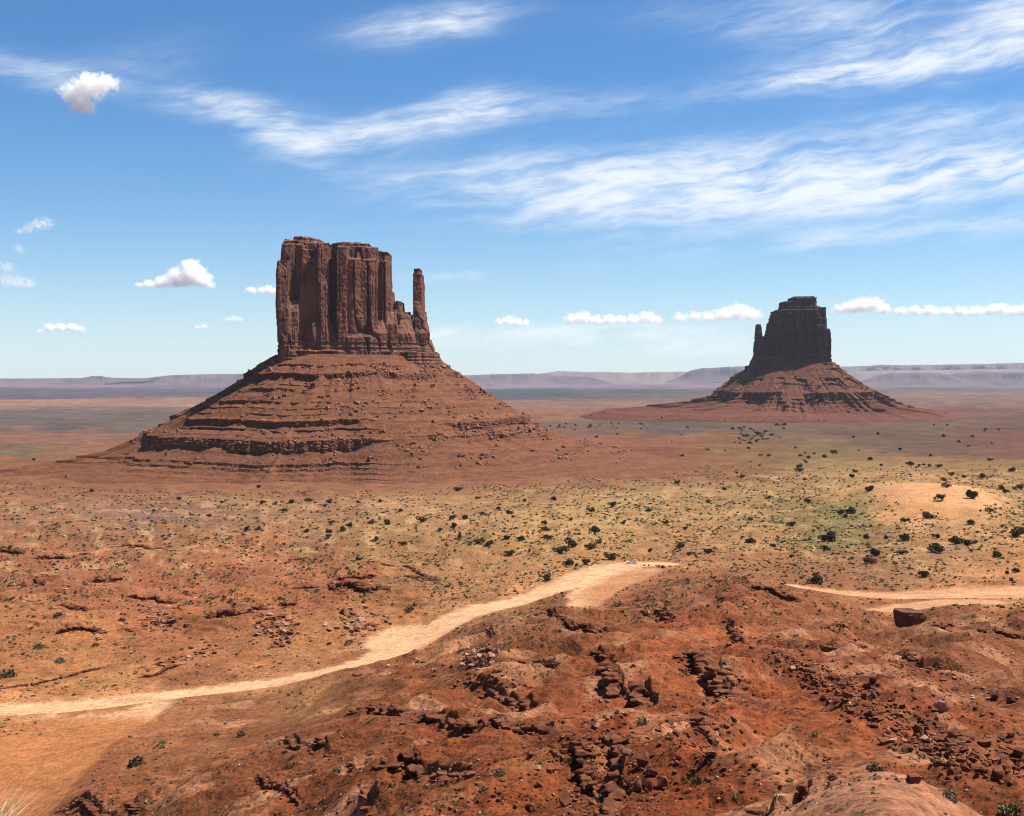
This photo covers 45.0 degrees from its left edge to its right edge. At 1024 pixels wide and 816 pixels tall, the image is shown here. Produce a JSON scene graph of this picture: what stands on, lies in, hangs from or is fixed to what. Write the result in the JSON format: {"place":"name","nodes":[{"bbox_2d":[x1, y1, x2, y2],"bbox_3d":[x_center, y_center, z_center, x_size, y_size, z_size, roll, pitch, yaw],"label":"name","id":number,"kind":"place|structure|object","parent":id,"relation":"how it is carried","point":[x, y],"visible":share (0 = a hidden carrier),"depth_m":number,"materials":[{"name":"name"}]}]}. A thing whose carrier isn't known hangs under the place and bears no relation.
{"place":"outdoors","nodes":[
{"label":"outdoors","id":0,"kind":"place"},
{"bbox_2d":[0,376,143,383],"bbox_3d":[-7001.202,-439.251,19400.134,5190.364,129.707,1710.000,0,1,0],"label":"mesa","id":1,"kind":"structure","parent":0,"point":[95,380],"depth_m":19006.36,"materials":[{"name":"stone"}]},
{"bbox_2d":[106,374,243,384],"bbox_3d":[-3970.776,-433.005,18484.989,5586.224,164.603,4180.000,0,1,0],"label":"mesa","id":2,"kind":"structure","parent":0,"point":[213,379],"depth_m":17442.81,"materials":[{"name":"purple stone"}]},
{"bbox_2d":[0,383,1023,815],"bbox_3d":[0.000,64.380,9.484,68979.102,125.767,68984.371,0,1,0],"label":"ground","id":3,"kind":"structure","parent":0,"point":[40,423],"depth_m":395.88,"materials":[{"name":"soil"}]},
{"bbox_2d":[0,669,17,677],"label":"desert shrub","id":4,"kind":"object","parent":3,"relation":"on","point":[10,673],"visible":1,"depth_m":341.69,"materials":[{"name":"green plant"}]},
{"bbox_2d":[0,549,26,553],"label":"rock ledge","id":5,"kind":"object","parent":3,"relation":"on","point":[14,551],"visible":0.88,"depth_m":585.00,"materials":[{"name":"stone"}]},
{"bbox_2d":[0,781,40,815],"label":"grass tuft","id":6,"kind":"object","parent":3,"relation":"on","point":[1,814],"visible":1,"depth_m":4.52,"materials":[{"name":"beige plant"}]},
{"bbox_2d":[1,574,60,590],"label":"rock ledge","id":7,"kind":"object","parent":3,"relation":"on","point":[41,580],"visible":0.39,"depth_m":495.44,"materials":[{"name":"stone"}]},
{"bbox_2d":[34,554,66,559],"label":"rock ledge","id":8,"kind":"object","parent":3,"relation":"on","point":[46,556],"visible":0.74,"depth_m":565.25,"materials":[{"name":"stone"}]},
{"bbox_2d":[0,666,107,688],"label":"rock ledge","id":9,"kind":"object","parent":3,"relation":"on","point":[66,676],"visible":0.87,"depth_m":341.51,"materials":[{"name":"stone"}]},
{"bbox_2d":[57,604,89,610],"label":"rock ledge","id":10,"kind":"object","parent":3,"relation":"on","point":[76,607],"visible":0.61,"depth_m":452.76,"materials":[{"name":"stone"}]},
{"bbox_2d":[47,626,107,634],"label":"rock ledge","id":11,"kind":"object","parent":3,"relation":"on","point":[71,628],"visible":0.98,"depth_m":400.49,"materials":[{"name":"stone"}]},
{"bbox_2d":[55,797,140,815],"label":"rock ledge","id":12,"kind":"object","parent":3,"relation":"on","point":[91,808],"visible":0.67,"depth_m":190.93,"materials":[{"name":"stone"}]},
{"bbox_2d":[89,577,122,582],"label":"rock ledge","id":13,"kind":"object","parent":3,"relation":"on","point":[98,580],"visible":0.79,"depth_m":512.65,"materials":[{"name":"stone"}]},
{"bbox_2d":[99,544,170,548],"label":"rock ledge","id":14,"kind":"object","parent":3,"relation":"on","point":[141,545],"visible":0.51,"depth_m":618.54,"materials":[{"name":"stone"}]},
{"bbox_2d":[127,756,145,767],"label":"desert shrub","id":15,"kind":"object","parent":3,"relation":"on","point":[138,760],"visible":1,"depth_m":225.23,"materials":[{"name":"green plant"}]},
{"bbox_2d":[126,594,174,602],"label":"rock ledge","id":16,"kind":"object","parent":3,"relation":"on","point":[157,598],"visible":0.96,"depth_m":475.00,"materials":[{"name":"stone"}]},
{"bbox_2d":[137,664,181,678],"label":"rock ledge","id":17,"kind":"object","parent":3,"relation":"on","point":[163,669],"visible":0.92,"depth_m":349.74,"materials":[{"name":"stone"}]},
{"bbox_2d":[203,605,268,617],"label":"rock ledge","id":18,"kind":"object","parent":3,"relation":"on","point":[228,612],"visible":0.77,"depth_m":418.77,"materials":[{"name":"stone"}]},
{"bbox_2d":[257,773,303,810],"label":"rock ledge","id":19,"kind":"object","parent":3,"relation":"on","point":[282,786],"visible":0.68,"depth_m":150.37,"materials":[{"name":"stone"}]},
{"bbox_2d":[277,601,298,605],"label":"rock ledge","id":20,"kind":"object","parent":3,"relation":"on","point":[289,604],"visible":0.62,"depth_m":438.61,"materials":[{"name":"stone"}]},
{"bbox_2d":[281,585,319,589],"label":"rock ledge","id":21,"kind":"object","parent":3,"relation":"on","point":[306,586],"visible":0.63,"depth_m":490.34,"materials":[{"name":"stone"}]},
{"bbox_2d":[277,733,334,756],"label":"rock ledge","id":22,"kind":"object","parent":3,"relation":"on","point":[291,740],"visible":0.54,"depth_m":187.21,"materials":[{"name":"stone"}]},
{"bbox_2d":[0,236,692,483],"bbox_3d":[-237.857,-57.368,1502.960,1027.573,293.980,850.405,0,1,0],"label":"sandstone butte","id":23,"kind":"object","parent":3,"relation":"on","point":[356,380],"visible":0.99,"depth_m":1365.90,"materials":[{"name":"stone"}]},
{"bbox_2d":[334,574,376,579],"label":"rock ledge","id":24,"kind":"object","parent":3,"relation":"on","point":[355,577],"visible":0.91,"depth_m":503.86,"materials":[{"name":"stone"}]},
{"bbox_2d":[326,580,391,592],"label":"rock ledge","id":25,"kind":"object","parent":3,"relation":"on","point":[356,584],"visible":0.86,"depth_m":468.49,"materials":[{"name":"stone"}]},
{"bbox_2d":[344,788,376,815],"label":"rock ledge","id":26,"kind":"object","parent":3,"relation":"on","point":[363,793],"visible":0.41,"depth_m":110.47,"materials":[{"name":"stone"}]},
{"bbox_2d":[343,701,418,716],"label":"rock ledge","id":27,"kind":"object","parent":3,"relation":"on","point":[374,708],"visible":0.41,"depth_m":209.47,"materials":[{"name":"stone"}]},
{"bbox_2d":[365,561,434,581],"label":"rock ledge","id":28,"kind":"object","parent":3,"relation":"on","point":[418,571],"visible":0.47,"depth_m":530.77,"materials":[{"name":"stone"}]},
{"bbox_2d":[400,575,440,580],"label":"rock ledge","id":29,"kind":"object","parent":3,"relation":"on","point":[416,576],"visible":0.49,"depth_m":513.17,"materials":[{"name":"stone"}]},
{"bbox_2d":[373,749,479,782],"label":"rock ledge","id":30,"kind":"object","parent":3,"relation":"on","point":[412,769],"visible":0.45,"depth_m":132.94,"materials":[{"name":"stone"}]},
{"bbox_2d":[386,712,472,737],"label":"rock ledge","id":31,"kind":"object","parent":3,"relation":"on","point":[448,724],"visible":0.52,"depth_m":182.69,"materials":[{"name":"stone"}]},
{"bbox_2d":[444,677,533,710],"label":"rock ledge","id":32,"kind":"object","parent":3,"relation":"on","point":[524,703],"visible":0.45,"depth_m":215.23,"materials":[{"name":"stone"}]},
{"bbox_2d":[494,767,505,774],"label":"desert shrub","id":33,"kind":"object","parent":3,"relation":"on","point":[498,771],"visible":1,"depth_m":96.90,"materials":[{"name":"green plant"}]},
{"bbox_2d":[455,713,561,734],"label":"rock ledge","id":34,"kind":"object","parent":3,"relation":"on","point":[503,721],"visible":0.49,"depth_m":156.26,"materials":[{"name":"stone"}]},
{"bbox_2d":[0,511,1023,815],"bbox_3d":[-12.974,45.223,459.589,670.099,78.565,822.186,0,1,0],"label":"rubble","id":35,"kind":"object","parent":3,"relation":"on","point":[816,681],"visible":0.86,"depth_m":175.18,"materials":[{"name":"stone"}]},
{"bbox_2d":[0,465,1023,815],"bbox_3d":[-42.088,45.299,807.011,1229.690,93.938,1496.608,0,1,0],"label":"dark scrub","id":36,"kind":"object","parent":3,"relation":"on","point":[502,579],"visible":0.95,"depth_m":564.01,"materials":[{"name":"green plant"}]},
{"bbox_2d":[0,464,1023,815],"bbox_3d":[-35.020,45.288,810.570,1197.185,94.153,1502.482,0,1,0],"label":"green scrub","id":37,"kind":"object","parent":3,"relation":"on","point":[624,560],"visible":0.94,"depth_m":582.34,"materials":[{"name":"green plant"}]},
{"bbox_2d":[0,465,1023,815],"bbox_3d":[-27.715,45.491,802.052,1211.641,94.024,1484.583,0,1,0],"label":"sage scrub","id":38,"kind":"object","parent":3,"relation":"on","point":[392,583],"visible":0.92,"depth_m":538.41,"materials":[{"name":"green plant"}]},
{"bbox_2d":[0,464,1023,815],"bbox_3d":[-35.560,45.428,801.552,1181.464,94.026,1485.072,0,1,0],"label":"desert shrubs","id":39,"kind":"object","parent":3,"relation":"on","point":[522,580],"depth_m":555.10,"materials":[{"name":"green plant"}]},
{"bbox_2d":[501,659,559,669],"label":"rock ledge","id":40,"kind":"object","parent":3,"relation":"on","point":[551,665],"visible":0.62,"depth_m":244.04,"materials":[{"name":"stone"}]},
{"bbox_2d":[553,546,569,553],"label":"juniper tree","id":41,"kind":"object","parent":3,"relation":"on","point":[562,549],"visible":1,"depth_m":575.39,"materials":[{"name":"green plant"}]},
{"bbox_2d":[559,792,571,806],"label":"boulder","id":42,"kind":"object","parent":3,"relation":"on","point":[564,799],"visible":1,"depth_m":87.86,"materials":[{"name":"stone"}]},
{"bbox_2d":[564,537,576,547],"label":"juniper tree","id":43,"kind":"object","parent":3,"relation":"on","point":[571,542],"visible":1,"depth_m":597.86,"materials":[{"name":"green plant"}]},
{"bbox_2d":[544,607,606,633],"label":"rock ledge","id":44,"kind":"object","parent":3,"relation":"on","point":[565,619],"visible":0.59,"depth_m":310.03,"materials":[{"name":"stone"}]},
{"bbox_2d":[565,739,603,798],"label":"rock ledge","id":45,"kind":"object","parent":3,"relation":"on","point":[581,754],"visible":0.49,"depth_m":98.55,"materials":[{"name":"stone"}]},
{"bbox_2d":[590,650,610,657],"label":"rock ledge","id":46,"kind":"object","parent":3,"relation":"on","point":[599,653],"visible":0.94,"depth_m":242.73,"materials":[{"name":"stone"}]},
{"bbox_2d":[596,791,608,801],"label":"desert shrub","id":47,"kind":"object","parent":3,"relation":"on","point":[602,795],"visible":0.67,"depth_m":92.94,"materials":[{"name":"green plant"}]},
{"bbox_2d":[603,552,616,559],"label":"juniper tree","id":48,"kind":"object","parent":3,"relation":"on","point":[611,556],"visible":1,"depth_m":548.94,"materials":[{"name":"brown plant"}]},
{"bbox_2d":[602,731,632,815],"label":"rock ledge","id":49,"kind":"object","parent":3,"relation":"on","point":[612,803],"visible":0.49,"depth_m":94.98,"materials":[{"name":"stone"}]},
{"bbox_2d":[592,661,654,709],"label":"rock ledge","id":50,"kind":"object","parent":3,"relation":"on","point":[636,692],"visible":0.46,"depth_m":205.06,"materials":[{"name":"stone"}]},
{"bbox_2d":[633,779,641,791],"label":"boulder","id":51,"kind":"object","parent":3,"relation":"on","point":[637,785],"visible":1,"depth_m":89.93,"materials":[{"name":"stone"}]},
{"bbox_2d":[635,716,648,724],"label":"desert shrub","id":52,"kind":"object","parent":3,"relation":"on","point":[644,720],"visible":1,"depth_m":145.59,"materials":[{"name":"green plant"}]},
{"bbox_2d":[636,751,648,765],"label":"boulder","id":53,"kind":"object","parent":3,"relation":"on","point":[642,758],"visible":1,"depth_m":94.13,"materials":[{"name":"stone"}]},
{"bbox_2d":[642,777,651,792],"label":"boulder","id":54,"kind":"object","parent":3,"relation":"on","point":[646,785],"visible":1,"depth_m":89.37,"materials":[{"name":"stone"}]},
{"bbox_2d":[645,765,657,775],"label":"boulder","id":55,"kind":"object","parent":3,"relation":"on","point":[651,770],"visible":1,"depth_m":92.01,"materials":[{"name":"stone"}]},
{"bbox_2d":[657,775,668,788],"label":"boulder","id":56,"kind":"object","parent":3,"relation":"on","point":[662,781],"visible":1,"depth_m":90.30,"materials":[{"name":"stone"}]},
{"bbox_2d":[665,716,717,727],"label":"rock ledge","id":57,"kind":"object","parent":3,"relation":"on","point":[699,720],"visible":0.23,"depth_m":117.16,"materials":[{"name":"stone"}]},
{"bbox_2d":[690,775,701,783],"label":"desert shrub","id":58,"kind":"object","parent":3,"relation":"on","point":[695,779],"visible":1,"depth_m":89.53,"materials":[{"name":"green plant"}]},
{"bbox_2d":[681,650,751,697],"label":"rock ledge","id":59,"kind":"object","parent":3,"relation":"on","point":[706,662],"visible":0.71,"depth_m":194.15,"materials":[{"name":"stone"}]},
{"bbox_2d":[722,620,747,644],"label":"rock ledge","id":60,"kind":"object","parent":3,"relation":"on","point":[734,632],"visible":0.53,"depth_m":277.35,"materials":[{"name":"stone"}]},
{"bbox_2d":[742,806,767,815],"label":"rock ledge","id":61,"kind":"object","parent":3,"relation":"on","point":[758,811],"visible":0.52,"depth_m":63.09,"materials":[{"name":"stone"}]},
{"bbox_2d":[580,296,960,422],"bbox_3d":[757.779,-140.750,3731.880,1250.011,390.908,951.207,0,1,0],"label":"sandstone butte","id":62,"kind":"object","parent":3,"relation":"on","point":[791,372],"visible":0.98,"depth_m":3577.35,"materials":[{"name":"stone"}]},
{"bbox_2d":[750,585,802,601],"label":"rock ledge","id":63,"kind":"object","parent":3,"relation":"on","point":[776,590],"visible":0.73,"depth_m":363.42,"materials":[{"name":"stone"}]},
{"bbox_2d":[761,647,823,687],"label":"rock ledge","id":64,"kind":"object","parent":3,"relation":"on","point":[792,660],"visible":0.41,"depth_m":211.61,"materials":[{"name":"stone"}]},
{"bbox_2d":[795,781,808,805],"bbox_3d":[14.894,19.551,61.668,1.512,1.160,3.167,0,2,13],"label":"rock ledge","id":65,"kind":"object","parent":3,"relation":"on","point":[802,788],"visible":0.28,"depth_m":62.11,"materials":[{"name":"stone"}]},
{"bbox_2d":[807,574,822,582],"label":"juniper tree","id":66,"kind":"object","parent":3,"relation":"on","point":[816,578],"visible":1,"depth_m":472.41,"materials":[{"name":"green plant"}]},
{"bbox_2d":[817,531,836,541],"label":"juniper tree","id":67,"kind":"object","parent":3,"relation":"on","point":[829,536],"visible":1,"depth_m":629.91,"materials":[{"name":"green plant"}]},
{"bbox_2d":[814,622,853,633],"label":"rock ledge","id":68,"kind":"object","parent":3,"relation":"on","point":[837,627],"visible":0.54,"depth_m":281.67,"materials":[{"name":"stone"}]},
{"bbox_2d":[819,641,867,651],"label":"rock ledge","id":69,"kind":"object","parent":3,"relation":"on","point":[828,647],"visible":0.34,"depth_m":247.88,"materials":[{"name":"stone"}]},
{"bbox_2d":[837,681,886,690],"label":"rock ledge","id":70,"kind":"object","parent":3,"relation":"on","point":[866,685],"visible":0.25,"depth_m":179.73,"materials":[{"name":"stone"}]},
{"bbox_2d":[863,556,876,563],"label":"juniper tree","id":71,"kind":"object","parent":3,"relation":"on","point":[867,559],"visible":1,"depth_m":532.46,"materials":[{"name":"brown plant"}]},
{"bbox_2d":[869,672,877,682],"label":"boulder","id":72,"kind":"object","parent":3,"relation":"on","point":[873,677],"visible":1,"depth_m":179.41,"materials":[{"name":"stone"}]},
{"bbox_2d":[866,761,882,771],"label":"desert shrub","id":73,"kind":"object","parent":3,"relation":"on","point":[876,767],"visible":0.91,"depth_m":83.64,"materials":[{"name":"green plant"}]},
{"bbox_2d":[870,548,880,555],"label":"juniper tree","id":74,"kind":"object","parent":3,"relation":"on","point":[874,552],"visible":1,"depth_m":564.47,"materials":[{"name":"green plant"}]},
{"bbox_2d":[879,737,889,744],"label":"boulder","id":75,"kind":"object","parent":3,"relation":"on","point":[884,740],"visible":1,"depth_m":93.72,"materials":[{"name":"stone"}]},
{"bbox_2d":[899,533,910,540],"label":"juniper tree","id":76,"kind":"object","parent":3,"relation":"on","point":[904,536],"visible":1,"depth_m":635.85,"materials":[{"name":"green plant"}]},
{"bbox_2d":[893,608,926,626],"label":"boulder","id":77,"kind":"object","parent":3,"relation":"on","point":[906,617],"visible":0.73,"depth_m":326.76,"materials":[{"name":"stone"}]},
{"bbox_2d":[906,773,920,782],"bbox_3d":[19.198,17.734,59.180,0.630,0.393,0.530,-1,7,-18],"label":"boulder","id":78,"kind":"object","parent":3,"relation":"on","point":[913,778],"visible":1,"depth_m":58.97,"materials":[{"name":"stone"}]},
{"bbox_2d":[901,651,934,669],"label":"rock ledge","id":79,"kind":"object","parent":3,"relation":"on","point":[906,656],"visible":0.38,"depth_m":240.19,"materials":[{"name":"stone"}]},
{"bbox_2d":[913,724,923,734],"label":"boulder","id":80,"kind":"object","parent":3,"relation":"on","point":[917,728],"visible":0.98,"depth_m":112.06,"materials":[{"name":"stone"}]},
{"bbox_2d":[922,511,937,518],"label":"juniper tree","id":81,"kind":"object","parent":3,"relation":"on","point":[926,514],"visible":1,"depth_m":750.55,"materials":[{"name":"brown plant"}]},
{"bbox_2d":[927,543,944,552],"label":"juniper tree","id":82,"kind":"object","parent":3,"relation":"on","point":[935,547],"visible":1,"depth_m":569.09,"materials":[{"name":"green plant"}]},
{"bbox_2d":[898,713,975,737],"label":"rock ledge","id":83,"kind":"object","parent":3,"relation":"on","point":[931,725],"visible":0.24,"depth_m":113.20,"materials":[{"name":"stone"}]},
{"bbox_2d":[933,700,949,711],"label":"boulder","id":84,"kind":"object","parent":3,"relation":"on","point":[942,706],"visible":0.98,"depth_m":156.60,"materials":[{"name":"stone"}]},
{"bbox_2d":[931,621,954,628],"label":"rock ledge","id":85,"kind":"object","parent":3,"relation":"on","point":[943,625],"visible":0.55,"depth_m":298.80,"materials":[{"name":"stone"}]},
{"bbox_2d":[942,788,957,798],"bbox_3d":[20.750,18.297,58.684,0.816,0.455,0.753,-1,2,-39],"label":"desert shrub","id":86,"kind":"object","parent":3,"relation":"on","point":[950,792],"visible":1,"depth_m":58.61,"materials":[{"name":"green plant"}]},
{"bbox_2d":[948,535,962,543],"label":"juniper tree","id":87,"kind":"object","parent":3,"relation":"on","point":[953,539],"visible":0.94,"depth_m":610.75,"materials":[{"name":"green plant"}]},
{"bbox_2d":[960,539,977,545],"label":"juniper tree","id":88,"kind":"object","parent":3,"relation":"on","point":[966,542],"visible":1,"depth_m":593.40,"materials":[{"name":"green plant"}]},
{"bbox_2d":[965,489,977,498],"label":"juniper tree","id":89,"kind":"object","parent":3,"relation":"on","point":[971,494],"visible":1,"depth_m":834.13,"materials":[{"name":"green plant"}]},
{"bbox_2d":[977,738,990,746],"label":"boulder","id":90,"kind":"object","parent":3,"relation":"on","point":[984,742],"visible":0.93,"depth_m":92.85,"materials":[{"name":"stone"}]},
{"bbox_2d":[994,765,1003,776],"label":"boulder","id":91,"kind":"object","parent":3,"relation":"on","point":[999,770],"visible":1,"depth_m":81.67,"materials":[{"name":"stone"}]},
{"bbox_2d":[977,628,1023,638],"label":"rock ledge","id":92,"kind":"object","parent":3,"relation":"on","point":[1012,635],"visible":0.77,"depth_m":290.06,"materials":[{"name":"stone"}]},
{"bbox_2d":[997,758,1012,767],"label":"boulder","id":93,"kind":"object","parent":3,"relation":"on","point":[1002,761],"visible":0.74,"depth_m":88.52,"materials":[{"name":"stone"}]},
{"bbox_2d":[998,800,1021,815],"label":"desert shrub","id":94,"kind":"object","parent":3,"relation":"on","point":[1006,808],"visible":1,"depth_m":79.11,"materials":[{"name":"green plant"}]},
{"bbox_2d":[1009,527,1023,536],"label":"juniper tree","id":95,"kind":"object","parent":3,"relation":"on","point":[1019,531],"visible":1,"depth_m":623.16,"materials":[{"name":"green plant"}]},
{"bbox_2d":[1013,747,1023,758],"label":"boulder","id":96,"kind":"object","parent":3,"relation":"on","point":[1018,752],"visible":1,"depth_m":91.39,"materials":[{"name":"stone"}]},
{"bbox_2d":[0,562,1023,815],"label":"dirt road","id":97,"kind":"structure","parent":0,"point":[60,756],"depth_m":305.84,"materials":[{"name":"soil"}]},
{"bbox_2d":[0,0,1023,378],"label":"sky","id":98,"kind":"structure","parent":0,"point":[627,186],"materials":[{"name":"blue"}]},
{"bbox_2d":[463,373,610,384],"bbox_3d":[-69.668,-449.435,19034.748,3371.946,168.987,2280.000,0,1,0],"label":"mesa","id":99,"kind":"structure","parent":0,"point":[520,379],"depth_m":18415.35,"materials":[{"name":"purple stone"}]},
{"bbox_2d":[541,371,685,382],"bbox_3d":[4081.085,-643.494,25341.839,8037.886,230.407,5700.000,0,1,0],"label":"mesa","id":100,"kind":"structure","parent":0,"point":[640,377],"depth_m":23984.01,"materials":[{"name":"purple stone"}]},
{"bbox_2d":[666,366,744,382],"bbox_3d":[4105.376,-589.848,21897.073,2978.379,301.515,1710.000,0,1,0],"label":"mesa","id":101,"kind":"structure","parent":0,"point":[714,375],"depth_m":21495.69,"materials":[{"name":"purple stone"}]},
{"bbox_2d":[860,373,970,384],"bbox_3d":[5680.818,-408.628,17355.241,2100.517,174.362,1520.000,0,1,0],"label":"mesa","id":102,"kind":"structure","parent":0,"point":[915,379],"depth_m":16956.36,"materials":[{"name":"stone"}]},
{"bbox_2d":[840,363,1023,371],"bbox_3d":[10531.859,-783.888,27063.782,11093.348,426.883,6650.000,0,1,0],"label":"hills","id":103,"kind":"structure","parent":0,"point":[937,367],"depth_m":25761.40,"materials":[{"name":"purple stone"}]},
{"bbox_2d":[847,369,1023,380],"bbox_3d":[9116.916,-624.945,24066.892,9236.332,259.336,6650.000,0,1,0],"label":"hills","id":104,"kind":"structure","parent":0,"point":[860,375],"depth_m":22774.14,"materials":[{"name":"purple stone"}]},
{"bbox_2d":[952,372,1023,384],"bbox_3d":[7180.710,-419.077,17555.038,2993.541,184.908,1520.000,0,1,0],"label":"mesa","id":105,"kind":"structure","parent":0,"point":[992,378],"depth_m":17210.34,"materials":[{"name":"purple stone"}]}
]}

